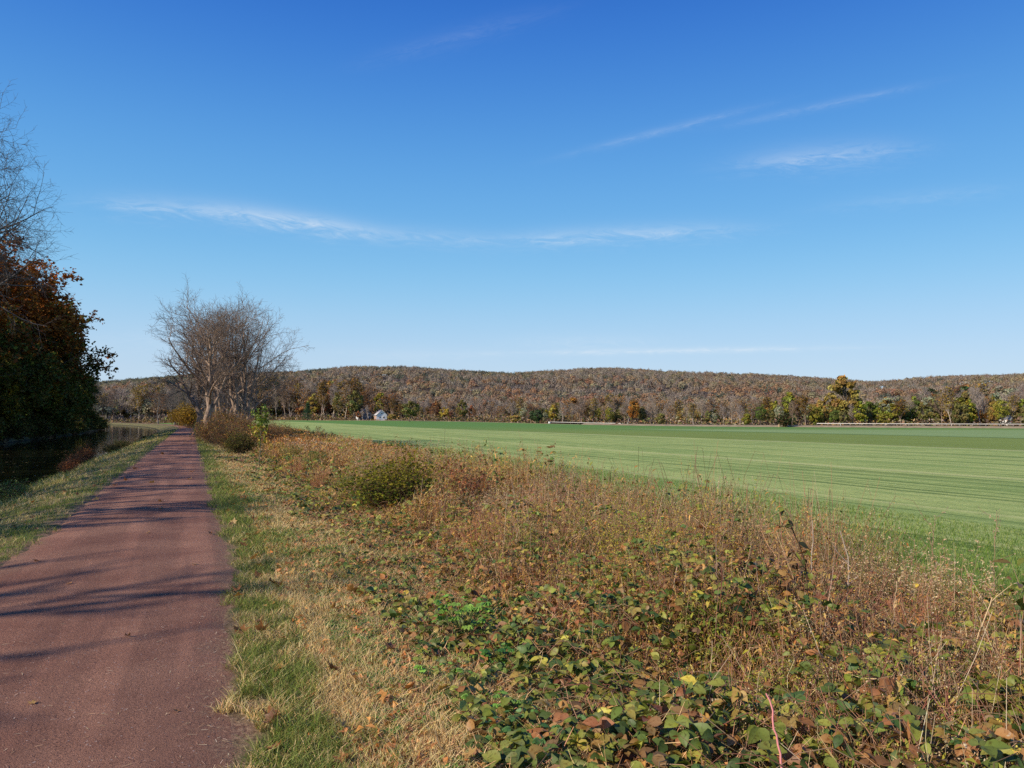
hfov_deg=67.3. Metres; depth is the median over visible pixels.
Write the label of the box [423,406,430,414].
bare tree
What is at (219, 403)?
bare tree
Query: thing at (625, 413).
bare tree
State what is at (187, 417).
yellow bush
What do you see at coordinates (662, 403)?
bare tree
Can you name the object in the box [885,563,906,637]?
dry stalk
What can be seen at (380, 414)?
white barn
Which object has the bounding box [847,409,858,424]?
leafy tree
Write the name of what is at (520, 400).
bare tree
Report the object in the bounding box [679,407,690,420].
bare tree
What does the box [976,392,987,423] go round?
bare tree
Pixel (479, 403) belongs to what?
bare tree
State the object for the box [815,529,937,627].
seeded clump
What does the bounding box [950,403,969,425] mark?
leafy tree
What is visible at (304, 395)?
bare tree
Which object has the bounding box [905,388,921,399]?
bare tree
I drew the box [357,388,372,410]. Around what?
bare tree
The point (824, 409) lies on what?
leafy tree
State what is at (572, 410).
bare tree
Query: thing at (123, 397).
bare tree
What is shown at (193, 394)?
bare tree
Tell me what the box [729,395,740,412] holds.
bare tree
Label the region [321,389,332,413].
leafy tree
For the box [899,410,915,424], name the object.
leafy tree
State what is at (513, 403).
bare tree
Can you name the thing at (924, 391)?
bare tree
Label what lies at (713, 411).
leafy tree
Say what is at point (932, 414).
leafy tree
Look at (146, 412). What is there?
leafy tree
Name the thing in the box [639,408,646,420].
leafy tree
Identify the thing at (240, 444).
olive bush
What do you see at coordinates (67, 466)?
red weed
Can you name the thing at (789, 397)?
leafy tree
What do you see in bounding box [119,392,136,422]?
bare tree
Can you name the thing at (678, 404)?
bare tree
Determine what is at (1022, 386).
bare tree
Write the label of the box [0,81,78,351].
tall bare tree
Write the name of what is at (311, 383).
bare tree
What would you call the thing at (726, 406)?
bare tree
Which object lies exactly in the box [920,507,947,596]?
tall weed
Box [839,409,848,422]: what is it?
leafy tree
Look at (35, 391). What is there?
dark leaved tree
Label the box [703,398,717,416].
bare tree
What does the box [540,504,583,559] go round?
goldenrod clump
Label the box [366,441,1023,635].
field grass
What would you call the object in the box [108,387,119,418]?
bare tree
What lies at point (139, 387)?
bare tree
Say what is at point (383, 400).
bare tree
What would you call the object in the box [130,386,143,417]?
bare tree
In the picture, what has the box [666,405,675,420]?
bare tree
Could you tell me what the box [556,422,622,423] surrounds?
guardrail
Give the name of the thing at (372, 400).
bare tree
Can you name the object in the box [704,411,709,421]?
leafy tree
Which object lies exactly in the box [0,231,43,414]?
rust leaved tree
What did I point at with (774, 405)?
leafy tree
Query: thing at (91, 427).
bankside bush
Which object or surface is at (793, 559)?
seeded clump
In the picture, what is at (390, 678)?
weeds
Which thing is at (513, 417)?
leafy shrub
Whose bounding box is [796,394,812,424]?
tree
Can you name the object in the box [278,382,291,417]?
bare tree
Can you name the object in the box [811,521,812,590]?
straight stalk
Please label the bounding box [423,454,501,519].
orange leaved shrub
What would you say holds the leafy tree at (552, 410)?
on the ground at (242, 728)
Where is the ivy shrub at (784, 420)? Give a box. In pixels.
[776,413,793,426]
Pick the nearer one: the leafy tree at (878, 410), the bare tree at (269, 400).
the leafy tree at (878, 410)
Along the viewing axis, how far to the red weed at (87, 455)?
42.79 m
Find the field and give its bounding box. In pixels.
[154,420,1023,618]
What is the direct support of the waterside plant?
on the ground at (242, 728)
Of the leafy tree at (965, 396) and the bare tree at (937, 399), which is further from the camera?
the leafy tree at (965, 396)
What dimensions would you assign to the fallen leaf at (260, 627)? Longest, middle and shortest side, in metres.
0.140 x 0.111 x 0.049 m
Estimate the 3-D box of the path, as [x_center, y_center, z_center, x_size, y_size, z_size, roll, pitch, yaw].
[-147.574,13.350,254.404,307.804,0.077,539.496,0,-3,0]
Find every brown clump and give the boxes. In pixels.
[288,454,310,475]
[305,464,331,487]
[448,502,511,560]
[625,551,717,647]
[729,558,832,661]
[854,575,959,662]
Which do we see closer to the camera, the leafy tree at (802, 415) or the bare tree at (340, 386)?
the leafy tree at (802, 415)
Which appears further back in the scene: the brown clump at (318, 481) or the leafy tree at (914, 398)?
the leafy tree at (914, 398)
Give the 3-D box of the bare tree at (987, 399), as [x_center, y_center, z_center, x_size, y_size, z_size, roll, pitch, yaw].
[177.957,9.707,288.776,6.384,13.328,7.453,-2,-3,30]
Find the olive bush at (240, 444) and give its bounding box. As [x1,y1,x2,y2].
[221,427,259,453]
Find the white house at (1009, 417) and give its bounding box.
[1000,414,1012,425]
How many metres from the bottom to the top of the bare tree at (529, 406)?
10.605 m
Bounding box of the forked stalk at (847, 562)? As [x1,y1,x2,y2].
[832,531,857,604]
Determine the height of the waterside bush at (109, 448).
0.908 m
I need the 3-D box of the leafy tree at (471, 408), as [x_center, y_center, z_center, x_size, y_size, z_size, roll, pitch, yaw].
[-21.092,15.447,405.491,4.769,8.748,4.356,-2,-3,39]
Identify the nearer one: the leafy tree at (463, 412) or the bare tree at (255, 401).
the bare tree at (255, 401)
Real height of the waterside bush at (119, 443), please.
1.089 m
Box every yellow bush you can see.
[165,400,195,425]
[174,402,204,427]
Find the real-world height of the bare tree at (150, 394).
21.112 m
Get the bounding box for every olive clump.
[275,443,300,457]
[301,447,325,461]
[329,470,363,498]
[486,524,557,582]
[651,579,772,675]
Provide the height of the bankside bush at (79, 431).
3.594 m
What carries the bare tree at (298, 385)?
on the ground at (242, 728)
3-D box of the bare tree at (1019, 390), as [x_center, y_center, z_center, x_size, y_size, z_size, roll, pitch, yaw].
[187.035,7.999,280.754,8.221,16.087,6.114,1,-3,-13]
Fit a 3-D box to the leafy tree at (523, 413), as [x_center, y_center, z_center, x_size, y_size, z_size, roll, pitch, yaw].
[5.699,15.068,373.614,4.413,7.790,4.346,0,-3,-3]
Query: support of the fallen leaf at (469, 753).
on the ground at (242, 728)
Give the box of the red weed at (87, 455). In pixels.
[70,440,99,461]
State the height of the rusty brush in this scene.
2.103 m
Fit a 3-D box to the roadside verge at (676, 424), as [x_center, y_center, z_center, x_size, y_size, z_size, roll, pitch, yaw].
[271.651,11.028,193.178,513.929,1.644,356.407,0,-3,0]
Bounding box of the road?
[559,422,888,425]
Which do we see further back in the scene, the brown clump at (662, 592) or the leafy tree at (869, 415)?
the leafy tree at (869, 415)
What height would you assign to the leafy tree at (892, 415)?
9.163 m
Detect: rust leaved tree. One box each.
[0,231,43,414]
[0,254,117,430]
[26,279,118,414]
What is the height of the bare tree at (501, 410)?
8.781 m
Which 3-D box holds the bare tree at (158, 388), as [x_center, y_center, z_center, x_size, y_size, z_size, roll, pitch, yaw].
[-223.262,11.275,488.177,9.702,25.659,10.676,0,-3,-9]
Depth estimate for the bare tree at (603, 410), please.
350.86 m
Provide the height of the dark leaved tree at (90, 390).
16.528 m
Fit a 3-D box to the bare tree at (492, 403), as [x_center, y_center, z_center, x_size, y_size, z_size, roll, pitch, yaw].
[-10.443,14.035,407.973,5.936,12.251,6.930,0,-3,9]
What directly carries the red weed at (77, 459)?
on the ground at (242, 728)
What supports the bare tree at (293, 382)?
on the ground at (242, 728)
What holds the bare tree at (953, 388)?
on the ground at (242, 728)
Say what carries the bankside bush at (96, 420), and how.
on the ground at (242, 728)
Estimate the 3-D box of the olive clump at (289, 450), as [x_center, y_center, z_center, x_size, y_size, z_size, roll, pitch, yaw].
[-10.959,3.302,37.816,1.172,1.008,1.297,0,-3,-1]
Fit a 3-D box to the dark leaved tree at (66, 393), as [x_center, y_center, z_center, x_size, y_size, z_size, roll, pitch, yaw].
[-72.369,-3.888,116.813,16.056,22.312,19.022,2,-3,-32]
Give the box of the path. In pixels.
[0,422,236,767]
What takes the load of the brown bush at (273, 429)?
on the ground at (242, 728)
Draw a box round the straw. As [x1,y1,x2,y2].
[0,495,251,767]
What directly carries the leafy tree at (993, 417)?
on the ground at (242, 728)
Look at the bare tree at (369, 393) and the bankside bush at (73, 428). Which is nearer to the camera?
the bankside bush at (73, 428)
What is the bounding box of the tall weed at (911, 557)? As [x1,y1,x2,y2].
[894,527,925,596]
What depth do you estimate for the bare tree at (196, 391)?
123.59 m
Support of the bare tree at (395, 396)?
on the ground at (242, 728)
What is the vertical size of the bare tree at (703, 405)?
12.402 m
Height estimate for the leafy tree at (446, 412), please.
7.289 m
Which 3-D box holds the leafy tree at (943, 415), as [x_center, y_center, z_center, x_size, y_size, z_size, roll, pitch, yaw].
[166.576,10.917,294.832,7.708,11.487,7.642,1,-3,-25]
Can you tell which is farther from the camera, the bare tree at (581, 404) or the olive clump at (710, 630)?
the bare tree at (581, 404)
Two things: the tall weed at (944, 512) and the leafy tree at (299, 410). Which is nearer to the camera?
the tall weed at (944, 512)
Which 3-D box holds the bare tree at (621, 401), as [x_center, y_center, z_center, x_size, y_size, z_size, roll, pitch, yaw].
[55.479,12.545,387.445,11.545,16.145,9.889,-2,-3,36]
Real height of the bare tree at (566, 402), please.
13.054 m
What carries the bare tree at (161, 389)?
on the ground at (242, 728)
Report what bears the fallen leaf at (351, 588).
on the ground at (242, 728)
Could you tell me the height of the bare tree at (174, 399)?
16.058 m
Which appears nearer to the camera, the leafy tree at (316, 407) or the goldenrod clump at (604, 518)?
the goldenrod clump at (604, 518)
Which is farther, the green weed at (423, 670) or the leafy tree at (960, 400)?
the leafy tree at (960, 400)
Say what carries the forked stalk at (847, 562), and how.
on the ground at (242, 728)
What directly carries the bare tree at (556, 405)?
on the ground at (242, 728)
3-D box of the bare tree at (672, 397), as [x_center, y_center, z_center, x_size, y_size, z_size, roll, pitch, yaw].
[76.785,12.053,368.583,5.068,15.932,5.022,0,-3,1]
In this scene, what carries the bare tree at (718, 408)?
on the ground at (242, 728)
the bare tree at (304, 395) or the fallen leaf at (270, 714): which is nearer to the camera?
the fallen leaf at (270, 714)
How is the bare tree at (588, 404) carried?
on the ground at (242, 728)
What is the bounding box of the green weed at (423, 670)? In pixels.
[414,661,472,673]
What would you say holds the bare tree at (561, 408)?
on the ground at (242, 728)
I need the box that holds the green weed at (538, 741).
[484,708,587,752]
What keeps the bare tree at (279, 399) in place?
on the ground at (242, 728)
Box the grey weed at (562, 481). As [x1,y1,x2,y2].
[527,451,594,512]
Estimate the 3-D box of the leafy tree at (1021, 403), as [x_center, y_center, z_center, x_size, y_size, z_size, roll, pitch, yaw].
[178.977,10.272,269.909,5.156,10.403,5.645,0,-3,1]
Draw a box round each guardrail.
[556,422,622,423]
[817,423,1023,426]
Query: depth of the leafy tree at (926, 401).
294.64 m
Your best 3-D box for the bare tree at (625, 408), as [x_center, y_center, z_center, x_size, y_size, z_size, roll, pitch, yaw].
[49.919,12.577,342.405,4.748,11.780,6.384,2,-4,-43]
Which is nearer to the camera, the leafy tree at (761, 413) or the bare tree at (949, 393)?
the bare tree at (949, 393)
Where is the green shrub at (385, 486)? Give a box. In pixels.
[332,441,453,512]
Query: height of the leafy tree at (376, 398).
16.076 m
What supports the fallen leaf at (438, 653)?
on the ground at (242, 728)
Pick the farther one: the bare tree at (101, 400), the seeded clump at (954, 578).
the bare tree at (101, 400)
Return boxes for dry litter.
[206,438,1023,767]
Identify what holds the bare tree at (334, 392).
on the ground at (242, 728)
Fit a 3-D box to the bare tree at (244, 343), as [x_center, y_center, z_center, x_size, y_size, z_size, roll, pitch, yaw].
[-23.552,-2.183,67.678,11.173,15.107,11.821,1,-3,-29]
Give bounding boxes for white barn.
[373,410,386,419]
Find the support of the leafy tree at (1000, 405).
on the ground at (242, 728)
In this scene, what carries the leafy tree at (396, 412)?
on the ground at (242, 728)
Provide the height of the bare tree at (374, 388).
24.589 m
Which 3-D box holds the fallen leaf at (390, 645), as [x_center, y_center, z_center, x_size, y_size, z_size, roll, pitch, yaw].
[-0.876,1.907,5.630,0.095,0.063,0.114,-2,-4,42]
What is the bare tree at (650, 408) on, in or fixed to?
on the ground at (242, 728)
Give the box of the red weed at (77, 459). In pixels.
[62,449,84,468]
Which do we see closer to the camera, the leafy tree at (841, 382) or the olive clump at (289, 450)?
the olive clump at (289, 450)
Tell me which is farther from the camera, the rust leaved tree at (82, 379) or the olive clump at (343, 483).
the rust leaved tree at (82, 379)
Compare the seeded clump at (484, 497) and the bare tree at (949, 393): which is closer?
the seeded clump at (484, 497)
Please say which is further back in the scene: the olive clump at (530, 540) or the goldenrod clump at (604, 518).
the goldenrod clump at (604, 518)
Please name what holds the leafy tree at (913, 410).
on the ground at (242, 728)
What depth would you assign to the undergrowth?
361.69 m
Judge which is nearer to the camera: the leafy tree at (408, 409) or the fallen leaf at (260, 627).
the fallen leaf at (260, 627)
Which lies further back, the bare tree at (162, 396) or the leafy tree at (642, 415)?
the bare tree at (162, 396)
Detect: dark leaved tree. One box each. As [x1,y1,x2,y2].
[0,301,65,421]
[33,298,95,416]
[63,359,102,414]
[73,371,99,415]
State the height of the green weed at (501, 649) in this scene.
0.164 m
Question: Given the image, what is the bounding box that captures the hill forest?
[94,365,1023,422]
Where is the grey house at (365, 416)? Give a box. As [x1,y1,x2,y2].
[356,408,371,419]
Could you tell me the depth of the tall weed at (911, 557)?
8.51 m
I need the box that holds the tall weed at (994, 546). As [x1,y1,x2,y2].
[978,507,1015,627]
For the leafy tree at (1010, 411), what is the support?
on the ground at (242, 728)
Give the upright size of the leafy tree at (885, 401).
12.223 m
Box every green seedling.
[431,594,494,641]
[461,690,522,710]
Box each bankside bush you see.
[61,422,80,433]
[71,417,90,433]
[80,416,95,431]
[85,411,103,430]
[95,414,107,429]
[99,417,111,429]
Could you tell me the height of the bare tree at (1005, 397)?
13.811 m
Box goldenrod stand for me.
[245,424,1023,767]
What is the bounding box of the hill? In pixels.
[101,375,1021,422]
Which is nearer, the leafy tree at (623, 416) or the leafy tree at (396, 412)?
the leafy tree at (623, 416)
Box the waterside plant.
[0,476,34,500]
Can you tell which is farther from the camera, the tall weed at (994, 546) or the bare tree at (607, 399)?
the bare tree at (607, 399)
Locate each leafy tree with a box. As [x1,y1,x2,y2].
[114,397,133,419]
[142,398,152,415]
[270,398,286,416]
[295,396,306,416]
[305,393,320,418]
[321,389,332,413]
[332,391,344,415]
[334,397,353,418]
[345,390,363,416]
[373,393,388,412]
[389,403,402,418]
[401,401,419,421]
[430,400,441,420]
[439,407,449,419]
[457,399,467,420]
[468,405,475,415]
[504,406,511,417]
[520,407,527,420]
[529,410,543,422]
[549,405,558,423]
[562,397,578,420]
[595,407,602,420]
[605,407,614,422]
[610,412,622,422]
[618,404,628,418]
[627,400,640,423]
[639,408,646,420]
[652,404,662,417]
[654,413,666,423]
[676,410,682,422]
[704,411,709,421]
[710,409,718,422]
[710,412,717,421]
[741,413,751,424]
[743,404,756,416]
[748,409,756,422]
[755,405,766,423]
[763,408,773,424]
[767,409,774,421]
[769,400,778,419]
[773,405,783,419]
[781,392,796,416]
[789,413,797,424]
[800,405,810,419]
[808,407,823,424]
[815,398,833,416]
[820,406,828,422]
[825,375,863,422]
[828,410,841,422]
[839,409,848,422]
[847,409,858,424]
[852,401,867,424]
[863,401,877,424]
[863,408,872,424]
[872,408,882,422]
[877,413,891,424]
[879,395,905,417]
[879,397,891,412]
[883,403,902,425]
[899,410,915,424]
[906,396,917,419]
[909,399,922,422]
[911,387,939,419]
[916,401,928,422]
[921,395,940,422]
[926,399,939,422]
[938,398,952,422]
[945,397,964,424]
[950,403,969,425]
[954,385,979,413]
[956,391,977,422]
[962,399,977,424]
[970,413,987,425]
[988,400,999,423]
[990,385,1019,404]
[991,399,1009,425]
[1006,401,1022,423]
[1012,407,1023,423]
[1014,398,1023,414]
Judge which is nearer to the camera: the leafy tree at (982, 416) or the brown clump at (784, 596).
the brown clump at (784, 596)
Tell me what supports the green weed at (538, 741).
on the ground at (242, 728)
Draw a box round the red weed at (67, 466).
[56,454,77,473]
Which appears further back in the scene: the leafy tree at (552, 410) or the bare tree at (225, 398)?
the leafy tree at (552, 410)
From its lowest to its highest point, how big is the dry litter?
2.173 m
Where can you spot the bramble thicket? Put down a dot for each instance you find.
(617, 725)
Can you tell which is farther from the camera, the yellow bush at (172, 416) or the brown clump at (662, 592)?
the yellow bush at (172, 416)
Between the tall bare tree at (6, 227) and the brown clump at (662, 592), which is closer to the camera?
the brown clump at (662, 592)
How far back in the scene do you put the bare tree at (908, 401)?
286.88 m
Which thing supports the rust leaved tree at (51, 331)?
on the ground at (242, 728)
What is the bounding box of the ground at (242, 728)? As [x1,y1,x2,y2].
[0,420,976,767]
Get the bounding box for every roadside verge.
[328,420,547,423]
[546,422,851,425]
[581,423,1023,427]
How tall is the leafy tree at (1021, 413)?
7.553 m
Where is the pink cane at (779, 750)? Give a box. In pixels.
[765,693,782,767]
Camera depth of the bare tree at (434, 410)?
394.49 m
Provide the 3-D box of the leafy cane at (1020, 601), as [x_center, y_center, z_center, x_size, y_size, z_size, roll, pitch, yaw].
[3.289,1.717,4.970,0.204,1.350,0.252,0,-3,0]
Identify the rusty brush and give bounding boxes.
[246,428,432,460]
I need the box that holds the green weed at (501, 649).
[470,640,530,663]
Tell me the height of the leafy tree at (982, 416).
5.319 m
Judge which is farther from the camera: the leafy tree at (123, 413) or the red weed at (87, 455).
the leafy tree at (123, 413)
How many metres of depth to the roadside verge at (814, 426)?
288.55 m
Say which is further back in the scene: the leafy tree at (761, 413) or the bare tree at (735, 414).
the bare tree at (735, 414)
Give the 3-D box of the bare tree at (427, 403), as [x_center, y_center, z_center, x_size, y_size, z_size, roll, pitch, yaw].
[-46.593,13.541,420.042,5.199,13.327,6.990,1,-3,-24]
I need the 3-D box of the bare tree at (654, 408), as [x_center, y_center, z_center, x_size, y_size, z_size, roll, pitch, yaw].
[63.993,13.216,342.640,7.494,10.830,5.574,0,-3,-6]
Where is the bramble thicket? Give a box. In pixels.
[227,429,1023,767]
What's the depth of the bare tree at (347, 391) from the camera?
418.85 m
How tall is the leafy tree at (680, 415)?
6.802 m
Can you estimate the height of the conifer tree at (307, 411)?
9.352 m
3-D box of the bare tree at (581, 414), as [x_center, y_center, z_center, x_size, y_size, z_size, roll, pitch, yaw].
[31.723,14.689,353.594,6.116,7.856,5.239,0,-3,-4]
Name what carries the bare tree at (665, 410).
on the ground at (242, 728)
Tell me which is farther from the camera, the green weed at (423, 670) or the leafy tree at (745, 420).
the leafy tree at (745, 420)
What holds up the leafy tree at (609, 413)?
on the ground at (242, 728)
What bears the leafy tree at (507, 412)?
on the ground at (242, 728)
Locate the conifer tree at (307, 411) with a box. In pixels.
[300,403,313,420]
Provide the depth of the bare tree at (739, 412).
314.92 m
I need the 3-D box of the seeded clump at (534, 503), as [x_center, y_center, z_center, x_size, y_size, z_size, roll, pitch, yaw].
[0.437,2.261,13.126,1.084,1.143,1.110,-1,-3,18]
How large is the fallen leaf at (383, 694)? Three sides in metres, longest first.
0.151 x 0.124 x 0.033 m
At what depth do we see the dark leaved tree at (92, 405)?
173.44 m
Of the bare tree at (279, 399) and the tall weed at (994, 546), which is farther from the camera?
the bare tree at (279, 399)
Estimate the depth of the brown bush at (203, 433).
53.34 m
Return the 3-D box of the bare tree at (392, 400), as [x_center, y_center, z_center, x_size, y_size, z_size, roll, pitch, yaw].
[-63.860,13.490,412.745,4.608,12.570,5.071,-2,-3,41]
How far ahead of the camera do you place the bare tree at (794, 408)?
302.78 m
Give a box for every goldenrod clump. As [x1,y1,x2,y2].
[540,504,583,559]
[567,491,643,557]
[579,496,679,571]
[596,525,698,623]
[640,506,745,582]
[701,519,758,554]
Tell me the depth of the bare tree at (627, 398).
359.34 m
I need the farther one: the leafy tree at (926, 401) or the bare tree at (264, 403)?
the bare tree at (264, 403)
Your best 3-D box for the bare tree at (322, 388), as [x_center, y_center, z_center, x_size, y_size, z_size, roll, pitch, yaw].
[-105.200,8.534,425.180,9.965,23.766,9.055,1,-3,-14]
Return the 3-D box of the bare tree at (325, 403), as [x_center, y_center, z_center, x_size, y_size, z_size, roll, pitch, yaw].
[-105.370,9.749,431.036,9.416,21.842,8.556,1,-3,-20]
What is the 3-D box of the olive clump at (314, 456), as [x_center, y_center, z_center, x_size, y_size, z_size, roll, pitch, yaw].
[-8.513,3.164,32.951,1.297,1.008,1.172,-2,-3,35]
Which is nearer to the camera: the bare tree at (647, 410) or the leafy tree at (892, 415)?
the leafy tree at (892, 415)
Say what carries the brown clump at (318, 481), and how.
on the ground at (242, 728)
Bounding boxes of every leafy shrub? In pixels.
[387,414,396,419]
[510,415,521,421]
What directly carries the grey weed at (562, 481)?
on the ground at (242, 728)
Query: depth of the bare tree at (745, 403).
333.72 m
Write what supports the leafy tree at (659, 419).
on the ground at (242, 728)
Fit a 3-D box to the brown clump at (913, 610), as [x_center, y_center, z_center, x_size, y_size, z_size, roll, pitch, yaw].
[3.622,2.196,7.125,0.926,0.895,0.931,2,-3,-39]
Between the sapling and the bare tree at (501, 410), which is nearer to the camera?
the sapling
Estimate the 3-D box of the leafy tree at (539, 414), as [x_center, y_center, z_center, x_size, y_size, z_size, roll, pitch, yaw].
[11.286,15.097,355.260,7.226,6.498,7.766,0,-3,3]
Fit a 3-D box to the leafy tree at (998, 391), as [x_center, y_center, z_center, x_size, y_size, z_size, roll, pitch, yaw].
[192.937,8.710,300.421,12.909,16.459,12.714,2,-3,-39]
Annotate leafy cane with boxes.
[764,507,816,644]
[992,558,1023,679]
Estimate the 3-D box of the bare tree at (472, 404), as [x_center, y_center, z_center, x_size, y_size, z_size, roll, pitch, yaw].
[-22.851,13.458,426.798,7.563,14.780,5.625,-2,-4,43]
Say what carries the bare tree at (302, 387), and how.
on the ground at (242, 728)
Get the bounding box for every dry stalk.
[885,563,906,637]
[964,584,1011,665]
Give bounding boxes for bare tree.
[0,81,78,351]
[92,386,108,413]
[98,392,109,416]
[106,396,122,421]
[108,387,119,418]
[112,388,121,415]
[115,387,128,418]
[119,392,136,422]
[129,386,147,422]
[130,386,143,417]
[133,383,150,417]
[141,386,150,418]
[143,382,155,415]
[145,308,229,431]
[146,386,167,423]
[148,388,156,422]
[149,390,174,421]
[150,289,265,438]
[151,277,287,417]
[152,387,164,420]
[154,383,165,415]
[163,383,189,424]
[163,384,184,424]
[170,381,192,425]
[179,286,314,422]
[182,379,205,410]
[184,360,227,416]
[195,340,295,421]
[204,355,243,414]
[250,391,273,412]
[258,387,277,412]
[270,386,290,416]
[271,390,280,415]
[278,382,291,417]
[279,385,300,416]
[282,377,298,414]
[291,382,304,412]
[292,379,312,416]
[297,386,320,416]
[305,379,317,405]
[313,379,330,418]
[316,382,330,417]
[326,385,342,419]
[328,381,342,414]
[333,383,353,419]
[336,379,348,414]
[346,374,360,414]
[355,382,364,400]
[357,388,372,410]
[361,381,378,401]
[365,381,376,408]
[368,394,377,412]
[376,394,388,412]
[377,391,403,414]
[389,398,396,413]
[423,397,429,416]
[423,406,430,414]
[430,406,439,415]
[441,399,446,416]
[446,399,455,413]
[467,397,475,411]
[476,397,483,414]
[488,401,497,415]
[492,398,500,413]
[496,405,506,419]
[505,401,517,422]
[508,399,518,421]
[515,396,526,411]
[525,403,534,422]
[548,395,556,406]
[550,402,559,423]
[559,401,567,423]
[562,400,573,416]
[566,401,577,421]
[571,397,588,423]
[577,402,595,420]
[577,409,585,423]
[584,406,592,421]
[589,396,599,421]
[595,395,606,407]
[600,406,607,420]
[602,392,615,409]
[612,394,626,411]
[618,401,627,423]
[619,399,637,423]
[625,396,630,420]
[627,399,641,414]
[642,401,656,422]
[644,403,652,421]
[647,396,656,420]
[648,402,662,421]
[652,394,667,409]
[653,398,674,415]
[662,404,670,417]
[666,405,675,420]
[668,394,677,418]
[671,398,683,422]
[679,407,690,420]
[687,402,697,424]
[697,398,706,419]
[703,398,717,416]
[715,400,725,420]
[719,405,729,424]
[721,401,735,418]
[728,404,734,420]
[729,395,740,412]
[731,399,744,424]
[735,404,743,418]
[736,399,750,422]
[746,402,758,423]
[760,395,773,409]
[788,400,798,422]
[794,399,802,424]
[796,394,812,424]
[847,403,858,422]
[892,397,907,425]
[904,395,916,424]
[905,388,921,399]
[916,386,932,422]
[929,391,953,424]
[938,384,958,425]
[947,382,959,396]
[967,386,984,408]
[968,379,988,407]
[969,387,984,425]
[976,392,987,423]
[978,393,992,415]
[995,392,1010,407]
[1004,394,1019,420]
[1008,380,1023,395]
[1008,390,1023,407]
[1016,385,1023,406]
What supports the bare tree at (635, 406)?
on the ground at (242, 728)
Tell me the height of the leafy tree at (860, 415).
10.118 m
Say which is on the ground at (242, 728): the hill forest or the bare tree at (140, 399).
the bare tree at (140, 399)
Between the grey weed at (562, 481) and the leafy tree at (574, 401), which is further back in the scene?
the leafy tree at (574, 401)
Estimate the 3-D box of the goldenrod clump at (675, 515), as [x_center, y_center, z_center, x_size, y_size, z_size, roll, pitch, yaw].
[2.025,2.019,8.887,1.194,1.198,1.200,1,-3,-30]
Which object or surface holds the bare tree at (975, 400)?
on the ground at (242, 728)
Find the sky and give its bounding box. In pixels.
[0,0,1023,387]
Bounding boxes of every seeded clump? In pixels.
[358,453,384,468]
[467,477,526,518]
[505,487,562,530]
[706,502,779,564]
[734,520,836,590]
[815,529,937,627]
[891,532,1023,640]
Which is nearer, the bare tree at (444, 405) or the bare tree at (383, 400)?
the bare tree at (444, 405)
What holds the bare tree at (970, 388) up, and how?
on the ground at (242, 728)
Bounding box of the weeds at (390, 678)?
[227,469,877,767]
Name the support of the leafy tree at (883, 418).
on the ground at (242, 728)
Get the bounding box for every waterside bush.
[100,442,121,452]
[108,439,131,448]
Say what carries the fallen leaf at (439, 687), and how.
on the ground at (242, 728)
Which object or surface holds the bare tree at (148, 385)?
on the ground at (242, 728)
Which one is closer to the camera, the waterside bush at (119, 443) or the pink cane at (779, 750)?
the pink cane at (779, 750)
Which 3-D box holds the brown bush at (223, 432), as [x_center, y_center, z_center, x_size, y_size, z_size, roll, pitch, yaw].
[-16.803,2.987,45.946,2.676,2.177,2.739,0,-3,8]
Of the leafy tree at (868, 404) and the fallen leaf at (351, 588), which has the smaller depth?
the fallen leaf at (351, 588)
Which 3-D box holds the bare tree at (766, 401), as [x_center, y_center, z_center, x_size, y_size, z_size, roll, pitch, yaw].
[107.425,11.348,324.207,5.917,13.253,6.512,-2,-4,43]
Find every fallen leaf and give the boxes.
[234,624,251,633]
[254,569,261,577]
[255,620,268,630]
[257,706,278,725]
[262,705,279,714]
[266,739,281,750]
[328,661,338,670]
[333,746,350,762]
[335,717,353,730]
[345,583,360,590]
[378,689,387,706]
[385,641,396,648]
[399,681,415,688]
[430,647,444,655]
[431,679,450,691]
[459,747,476,761]
[469,681,485,693]
[476,651,489,662]
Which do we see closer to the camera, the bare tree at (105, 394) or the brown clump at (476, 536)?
the brown clump at (476, 536)
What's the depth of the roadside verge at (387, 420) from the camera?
397.18 m
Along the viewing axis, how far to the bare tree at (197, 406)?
83.48 m
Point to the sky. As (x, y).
(817, 188)
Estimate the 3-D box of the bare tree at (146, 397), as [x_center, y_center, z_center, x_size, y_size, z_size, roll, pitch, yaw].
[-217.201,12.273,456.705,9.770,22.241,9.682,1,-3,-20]
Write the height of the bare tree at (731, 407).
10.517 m
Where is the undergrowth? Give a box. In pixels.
[106,411,1023,425]
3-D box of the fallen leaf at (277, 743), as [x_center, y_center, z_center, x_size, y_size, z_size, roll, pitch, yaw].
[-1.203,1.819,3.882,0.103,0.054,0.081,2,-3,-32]
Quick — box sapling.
[247,404,272,466]
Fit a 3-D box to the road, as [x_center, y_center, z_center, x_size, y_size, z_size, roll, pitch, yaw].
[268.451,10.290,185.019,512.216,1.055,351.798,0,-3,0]
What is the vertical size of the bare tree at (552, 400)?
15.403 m
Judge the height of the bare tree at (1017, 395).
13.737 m
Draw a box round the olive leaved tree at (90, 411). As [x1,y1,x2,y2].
[70,370,96,420]
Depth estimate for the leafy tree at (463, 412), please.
387.58 m
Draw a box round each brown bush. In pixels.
[185,410,239,443]
[197,403,248,429]
[204,420,250,449]
[223,409,259,433]
[245,418,287,443]
[266,419,295,435]
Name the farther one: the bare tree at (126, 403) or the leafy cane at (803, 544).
the bare tree at (126, 403)
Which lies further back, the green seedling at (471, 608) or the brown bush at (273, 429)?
the brown bush at (273, 429)
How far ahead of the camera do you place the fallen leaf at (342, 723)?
4.19 m
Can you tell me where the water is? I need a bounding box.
[0,425,156,494]

